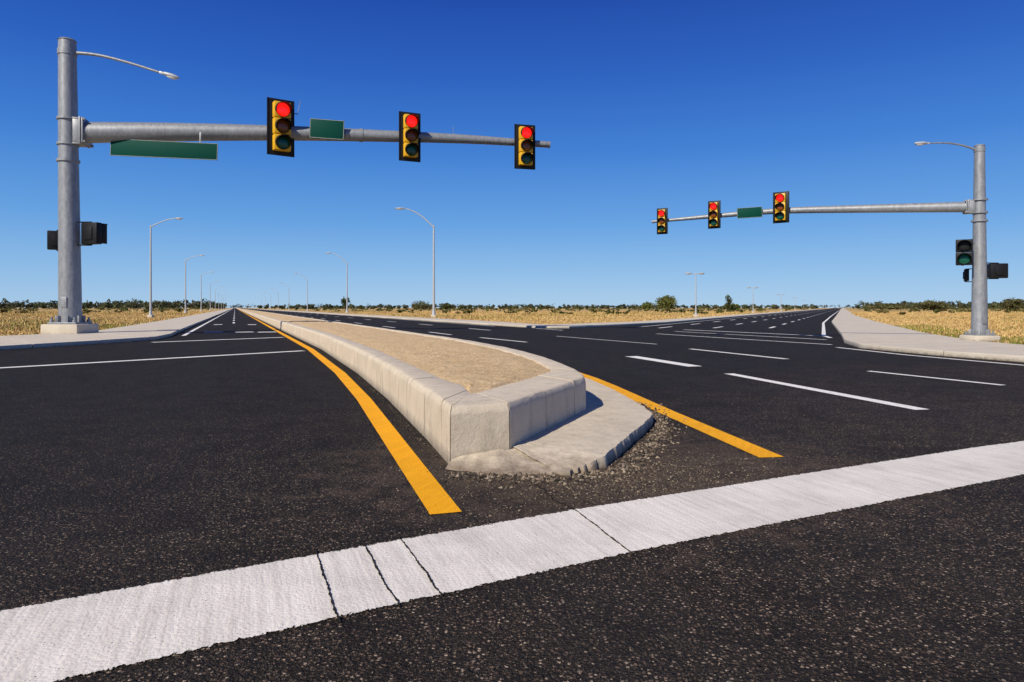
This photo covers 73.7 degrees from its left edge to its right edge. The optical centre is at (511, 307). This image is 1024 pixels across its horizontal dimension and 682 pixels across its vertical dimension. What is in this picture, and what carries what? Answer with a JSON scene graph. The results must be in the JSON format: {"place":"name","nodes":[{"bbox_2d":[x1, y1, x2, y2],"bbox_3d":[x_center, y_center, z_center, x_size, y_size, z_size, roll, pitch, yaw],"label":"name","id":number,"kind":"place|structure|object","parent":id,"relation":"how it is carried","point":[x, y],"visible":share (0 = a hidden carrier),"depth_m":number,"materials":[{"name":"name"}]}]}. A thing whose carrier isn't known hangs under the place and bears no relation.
{"place":"outdoors","nodes":[
{"label":"outdoors","id":0,"kind":"place"},
{"bbox_2d":[0,308,232,349],"bbox_3d":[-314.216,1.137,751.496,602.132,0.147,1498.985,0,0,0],"label":"pavement","id":1,"kind":"structure","parent":0,"point":[156,330],"depth_m":26.09,"materials":[{"name":"concrete"}]},
{"bbox_2d":[41,37,550,333],"bbox_3d":[-8.701,-5.055,30.388,21.653,12.350,1.730,0,0,-10],"label":"traffic signal mast","id":2,"kind":"object","parent":1,"relation":"on","point":[75,132],"visible":0.9,"depth_m":28.52,"materials":[{"name":"grey metal"}]},
{"bbox_2d":[47,230,57,250],"bbox_3d":[-19.219,-2.845,28.844,0.704,0.904,0.748,0,0,-30],"label":"pedestrian signal","id":3,"kind":"object","parent":2,"relation":"attached to","point":[52,240],"visible":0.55,"depth_m":28.71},
{"bbox_2d":[77,221,107,245],"bbox_3d":[-17.620,-3.097,28.648,1.043,1.017,0.636,0,0,20],"label":"pedestrian signal","id":4,"kind":"object","parent":2,"relation":"attached to","point":[93,233],"visible":1,"depth_m":28.43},
{"bbox_2d":[110,132,217,159],"bbox_3d":[-14.764,-6.945,29.020,4.420,1.170,0.081,2,0,-4],"label":"street name sign","id":5,"kind":"object","parent":2,"relation":"attached to","point":[167,149],"visible":1,"depth_m":28.99,"materials":[{"name":"metal"}]},
{"bbox_2d":[267,97,293,156],"bbox_3d":[-10.155,-7.930,30.012,1.190,2.490,1.385,0,0,-34],"label":"traffic light","id":6,"kind":"object","parent":2,"relation":"attached to","point":[280,122],"visible":1,"depth_m":29.77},
{"bbox_2d":[309,118,343,139],"bbox_3d":[-8.254,-7.950,30.498,1.490,0.860,0.241,2,0,-8],"label":"street name sign","id":7,"kind":"object","parent":2,"relation":"attached to","point":[326,129],"visible":1,"depth_m":30.38,"materials":[{"name":"metal"}]},
{"bbox_2d":[399,111,420,161],"bbox_3d":[-4.673,-7.830,31.262,1.020,2.250,1.252,0,0,-24],"label":"traffic light","id":8,"kind":"object","parent":2,"relation":"attached to","point":[409,139],"visible":1,"depth_m":31.07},
{"bbox_2d":[514,124,534,169],"bbox_3d":[0.620,-7.640,32.412,1.030,2.120,1.180,0,0,-15],"label":"traffic light","id":9,"kind":"object","parent":2,"relation":"attached to","point":[524,146],"visible":1,"depth_m":32.21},
{"bbox_2d":[0,308,1023,344],"bbox_3d":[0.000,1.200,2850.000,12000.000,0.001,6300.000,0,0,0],"label":"ground","id":10,"kind":"structure","parent":0,"point":[542,310],"depth_m":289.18,"materials":[{"name":"beige plant"}]},
{"bbox_2d":[147,217,182,317],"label":"street lamp","id":11,"kind":"object","parent":10,"relation":"on","point":[150,302],"visible":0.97,"depth_m":81.92,"materials":[{"name":"metal"}]},
{"bbox_2d":[184,255,204,312],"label":"street lamp","id":12,"kind":"object","parent":10,"relation":"on","point":[185,311],"visible":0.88,"depth_m":139.90,"materials":[{"name":"metal"}]},
{"bbox_2d":[200,272,212,310],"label":"street lamp","id":13,"kind":"object","parent":10,"relation":"on","point":[201,291],"visible":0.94,"depth_m":204.97,"materials":[{"name":"metal"}]},
{"bbox_2d":[209,281,219,310],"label":"street lamp","id":14,"kind":"object","parent":10,"relation":"on","point":[210,295],"visible":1,"depth_m":280.95,"materials":[{"name":"metal"}]},
{"bbox_2d":[294,273,307,310],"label":"street lamp","id":15,"kind":"object","parent":10,"relation":"on","point":[307,291],"visible":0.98,"depth_m":237.89,"materials":[{"name":"metal"}]},
{"bbox_2d":[326,253,348,312],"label":"street lamp","id":16,"kind":"object","parent":10,"relation":"on","point":[346,286],"visible":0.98,"depth_m":148.93,"materials":[{"name":"metal"}]},
{"bbox_2d":[341,296,350,309],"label":"tree","id":17,"kind":"object","parent":10,"relation":"on","point":[343,301],"visible":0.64,"depth_m":329.56,"materials":[{"name":"green plant"}]},
{"bbox_2d":[394,207,435,316],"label":"street lamp","id":18,"kind":"object","parent":10,"relation":"on","point":[433,299],"visible":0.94,"depth_m":81.90,"materials":[{"name":"metal"}]},
{"bbox_2d":[412,301,430,309],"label":"bush","id":19,"kind":"object","parent":10,"relation":"on","point":[420,306],"visible":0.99,"depth_m":259.21,"materials":[{"name":"green plant"}]},
{"bbox_2d":[438,303,453,309],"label":"bush","id":20,"kind":"object","parent":10,"relation":"on","point":[446,305],"visible":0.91,"depth_m":298.79,"materials":[{"name":"green plant"}]},
{"bbox_2d":[0,298,1023,308],"bbox_3d":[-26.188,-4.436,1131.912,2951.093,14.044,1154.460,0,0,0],"label":"distant trees","id":21,"kind":"object","parent":10,"relation":"on","point":[6,304],"visible":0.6,"depth_m":659.33,"materials":[{"name":"green plant"}]},
{"bbox_2d":[0,306,1023,314],"bbox_3d":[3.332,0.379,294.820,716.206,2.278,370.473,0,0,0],"label":"scrub","id":22,"kind":"object","parent":10,"relation":"on","point":[464,310],"visible":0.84,"depth_m":182.54,"materials":[{"name":"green plant"}]},
{"bbox_2d":[642,301,653,309],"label":"bush","id":23,"kind":"object","parent":10,"relation":"on","point":[646,304],"visible":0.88,"depth_m":214.20,"materials":[{"name":"green plant"}]},
{"bbox_2d":[655,295,677,310],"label":"bush","id":24,"kind":"object","parent":10,"relation":"on","point":[666,301],"visible":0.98,"depth_m":199.11,"materials":[{"name":"green plant"}]},
{"bbox_2d":[685,273,704,316],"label":"street lamp","id":25,"kind":"object","parent":10,"relation":"on","point":[696,315],"visible":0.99,"depth_m":87.95,"materials":[{"name":"metal"}]},
{"bbox_2d":[725,295,732,309],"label":"tree","id":26,"kind":"object","parent":10,"relation":"on","point":[728,302],"visible":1,"depth_m":199.80,"materials":[{"name":"green plant"}]},
{"bbox_2d":[722,303,740,310],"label":"bush","id":27,"kind":"object","parent":10,"relation":"on","point":[734,306],"visible":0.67,"depth_m":204.12,"materials":[{"name":"green plant"}]},
{"bbox_2d":[864,303,916,309],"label":"bush","id":28,"kind":"object","parent":10,"relation":"on","point":[892,306],"visible":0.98,"depth_m":257.31,"materials":[{"name":"green plant"}]},
{"bbox_2d":[914,299,952,310],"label":"bush","id":29,"kind":"object","parent":10,"relation":"on","point":[931,305],"visible":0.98,"depth_m":228.22,"materials":[{"name":"green plant"}]},
{"bbox_2d":[996,297,1023,310],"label":"bush","id":30,"kind":"object","parent":10,"relation":"on","point":[1010,304],"visible":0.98,"depth_m":218.91,"materials":[{"name":"green plant"}]},
{"bbox_2d":[0,308,1023,681],"bbox_3d":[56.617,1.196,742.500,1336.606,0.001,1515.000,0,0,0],"label":"road","id":31,"kind":"structure","parent":0,"point":[216,396],"depth_m":4.04,"materials":[{"name":"black asphalt"}]},
{"bbox_2d":[241,311,461,513],"bbox_3d":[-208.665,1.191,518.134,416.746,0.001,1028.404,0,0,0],"label":"yellow lane line","id":32,"kind":"object","parent":31,"relation":"on","point":[421,477],"visible":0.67,"depth_m":5.58,"materials":[{"name":"paint"}]},
{"bbox_2d":[237,308,585,463],"bbox_3d":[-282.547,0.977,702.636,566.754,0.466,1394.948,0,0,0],"label":"median kerb","id":33,"kind":"structure","parent":31,"relation":"on","point":[448,420],"depth_m":6.44,"materials":[{"name":"concrete"}]},
{"bbox_2d":[238,308,549,393],"bbox_3d":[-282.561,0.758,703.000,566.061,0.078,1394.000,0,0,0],"label":"sandy soil","id":34,"kind":"structure","parent":33,"relation":"on","point":[472,368],"depth_m":10.59,"materials":[{"name":"beige sand"}]},
{"bbox_2d":[0,441,1023,681],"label":"stop line","id":35,"kind":"object","parent":31,"relation":"on","point":[171,614],"visible":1,"depth_m":3.13,"materials":[{"name":"white paint"}]},
{"bbox_2d":[445,377,653,475],"bbox_3d":[0.498,1.150,8.920,1.980,0.110,8.160,0,0,0],"label":"concrete apron","id":36,"kind":"object","parent":31,"relation":"on","point":[606,427],"visible":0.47,"depth_m":5.57,"materials":[{"name":"grey concrete"}]},
{"bbox_2d":[582,373,783,456],"bbox_3d":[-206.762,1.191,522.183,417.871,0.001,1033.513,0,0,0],"label":"yellow lane line","id":37,"kind":"object","parent":31,"relation":"on","point":[751,448],"visible":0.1,"depth_m":6.90,"materials":[{"name":"paint"}]},
{"bbox_2d":[0,0,1023,307],"label":"sky","id":38,"kind":"structure","parent":0,"point":[642,107],"materials":[{"name":"blue"}]},
{"bbox_2d":[247,308,830,327],"bbox_3d":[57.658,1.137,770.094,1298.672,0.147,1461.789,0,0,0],"label":"pavement","id":39,"kind":"structure","parent":0,"point":[578,325],"depth_m":52.60,"materials":[{"name":"concrete"}]},
{"bbox_2d":[832,308,1023,361],"bbox_3d":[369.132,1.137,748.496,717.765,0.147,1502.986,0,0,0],"label":"pavement","id":40,"kind":"structure","parent":0,"point":[857,331],"depth_m":20.86,"materials":[{"name":"concrete"}]},
{"bbox_2d":[652,141,999,341],"bbox_3d":[10.467,-2.153,23.980,11.203,6.547,1.304,0,0,21],"label":"traffic signal mast","id":41,"kind":"object","parent":40,"relation":"on","point":[975,206],"visible":0.96,"depth_m":22.25,"materials":[{"name":"grey metal"}]},
{"bbox_2d":[657,208,667,233],"bbox_3d":[5.762,-3.320,26.184,0.420,1.000,0.555,0,0,27],"label":"traffic light","id":42,"kind":"object","parent":41,"relation":"attached to","point":[662,220],"visible":1,"depth_m":26.09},
{"bbox_2d":[708,200,720,228],"bbox_3d":[7.519,-3.460,25.382,0.460,1.030,0.577,0,0,31],"label":"traffic light","id":43,"kind":"object","parent":41,"relation":"attached to","point":[714,214],"visible":1,"depth_m":25.29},
{"bbox_2d":[737,207,761,218],"bbox_3d":[8.674,-3.460,24.947,0.870,0.380,0.241,-2,0,14],"label":"street name sign","id":44,"kind":"object","parent":41,"relation":"attached to","point":[751,212],"visible":1,"depth_m":24.84,"materials":[{"name":"metal"}]},
{"bbox_2d":[773,191,788,223],"bbox_3d":[9.647,-3.600,24.482,0.560,1.120,0.626,0,0,36],"label":"traffic light","id":45,"kind":"object","parent":41,"relation":"attached to","point":[780,207],"visible":1,"depth_m":24.38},
{"bbox_2d":[963,268,971,281],"bbox_3d":[15.100,-1.067,22.548,0.345,0.452,0.258,0,0,30],"label":"pedestrian signal","id":46,"kind":"object","parent":41,"relation":"attached to","point":[966,275],"visible":1,"depth_m":22.49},
{"bbox_2d":[987,262,1007,278],"bbox_3d":[15.758,-1.198,22.265,0.659,0.542,0.348,0,0,10],"label":"pedestrian signal","id":47,"kind":"object","parent":41,"relation":"attached to","point":[996,270],"visible":0.94,"depth_m":22.12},
{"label":"signal bracket","id":48,"kind":"object","parent":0,"visible":0},
{"bbox_2d":[956,239,972,265],"bbox_3d":[14.571,-1.787,21.993,0.465,0.832,0.495,0,0,32],"label":"traffic light","id":49,"kind":"object","parent":48,"relation":"attached to","point":[965,248],"visible":1,"depth_m":21.95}
]}

